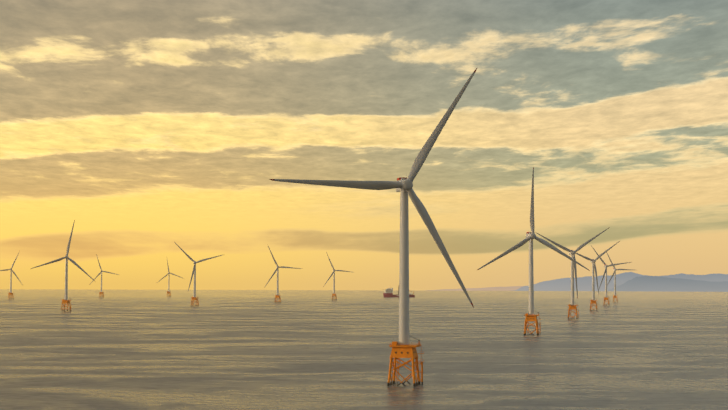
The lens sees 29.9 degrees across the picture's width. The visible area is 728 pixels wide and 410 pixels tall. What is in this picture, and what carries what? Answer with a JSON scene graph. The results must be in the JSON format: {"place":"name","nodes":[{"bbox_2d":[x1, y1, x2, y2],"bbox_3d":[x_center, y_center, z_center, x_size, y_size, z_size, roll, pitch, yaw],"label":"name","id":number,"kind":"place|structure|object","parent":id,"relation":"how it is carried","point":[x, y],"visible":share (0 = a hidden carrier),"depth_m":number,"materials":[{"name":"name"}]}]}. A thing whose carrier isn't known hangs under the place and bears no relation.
{"place":"outdoors","nodes":[
{"label":"outdoors","id":0,"kind":"place"},
{"bbox_2d":[0,289,727,409],"bbox_3d":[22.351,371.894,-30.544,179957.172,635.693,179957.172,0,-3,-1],"label":"sea","id":1,"kind":"structure","parent":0,"point":[256,350],"depth_m":1138.70,"materials":[{"name":"grey liquid"}]},
{"bbox_2d":[0,251,22,298],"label":"wind turbine","id":2,"kind":"object","parent":1,"relation":"on","point":[10,293],"visible":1,"depth_m":5103.61,"materials":[{"name":"grey metal"}]},
{"bbox_2d":[31,220,94,310],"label":"wind turbine","id":3,"kind":"object","parent":1,"relation":"on","point":[66,301],"visible":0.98,"depth_m":2772.12,"materials":[{"name":"grey metal"}]},
{"bbox_2d":[89,254,117,297],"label":"wind turbine","id":4,"kind":"object","parent":1,"relation":"on","point":[100,294],"visible":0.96,"depth_m":5695.59,"materials":[{"name":"grey metal"}]},
{"bbox_2d":[158,260,183,295],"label":"wind turbine","id":5,"kind":"object","parent":1,"relation":"on","point":[168,292],"visible":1,"depth_m":6379.04,"materials":[{"name":"grey metal"}]},
{"bbox_2d":[175,243,221,305],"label":"wind turbine","id":6,"kind":"object","parent":1,"relation":"on","point":[194,297],"visible":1,"depth_m":3463.08,"materials":[{"name":"grey metal"}]},
{"bbox_2d":[265,246,300,302],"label":"wind turbine","id":7,"kind":"object","parent":1,"relation":"on","point":[277,296],"visible":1,"depth_m":4225.71,"materials":[{"name":"grey metal"}]},
{"bbox_2d":[323,252,349,299],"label":"wind turbine","id":8,"kind":"object","parent":1,"relation":"on","point":[333,293],"visible":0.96,"depth_m":5112.29,"materials":[{"name":"grey metal"}]},
{"bbox_2d":[269,68,476,386],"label":"wind turbine","id":9,"kind":"object","parent":1,"relation":"on","point":[403,347],"visible":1,"depth_m":751.96,"materials":[{"name":"grey metal"}]},
{"bbox_2d":[382,286,414,296],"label":"ship","id":10,"kind":"object","parent":1,"relation":"on","point":[388,292],"visible":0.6,"depth_m":6417.17,"materials":[{"name":"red metal"}]},
{"bbox_2d":[478,167,589,334],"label":"wind turbine","id":11,"kind":"object","parent":1,"relation":"on","point":[530,237],"visible":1,"depth_m":1518.26,"materials":[{"name":"grey metal"}]},
{"bbox_2d":[537,227,609,318],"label":"wind turbine","id":12,"kind":"object","parent":1,"relation":"on","point":[572,253],"visible":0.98,"depth_m":2282.91,"materials":[{"name":"grey metal"}]},
{"bbox_2d":[576,241,619,310],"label":"wind turbine","id":13,"kind":"object","parent":1,"relation":"on","point":[593,300],"visible":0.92,"depth_m":3049.73,"materials":[{"name":"grey metal"}]},
{"bbox_2d":[592,247,630,305],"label":"wind turbine","id":14,"kind":"object","parent":1,"relation":"on","point":[605,275],"visible":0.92,"depth_m":3815.55,"materials":[{"name":"grey metal"}]},
{"bbox_2d":[606,252,630,302],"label":"wind turbine","id":15,"kind":"object","parent":1,"relation":"on","point":[614,274],"visible":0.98,"depth_m":4582.51,"materials":[{"name":"grey metal"}]},
{"bbox_2d":[0,0,727,290],"label":"sky","id":16,"kind":"structure","parent":0,"point":[151,126],"materials":[{"name":"yellow"}]},
{"bbox_2d":[425,286,522,290],"bbox_3d":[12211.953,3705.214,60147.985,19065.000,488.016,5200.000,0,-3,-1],"label":"distant hill","id":17,"kind":"structure","parent":0,"point":[511,288],"depth_m":59426.96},
{"bbox_2d":[514,272,727,290],"bbox_3d":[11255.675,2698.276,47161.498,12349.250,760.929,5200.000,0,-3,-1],"label":"distant hills","id":18,"kind":"structure","parent":0,"point":[583,284],"depth_m":46470.81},
{"bbox_2d":[607,276,727,291],"bbox_3d":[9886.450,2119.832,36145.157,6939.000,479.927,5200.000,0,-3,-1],"label":"distant hill","id":19,"kind":"structure","parent":0,"point":[654,283],"depth_m":35082.68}
]}

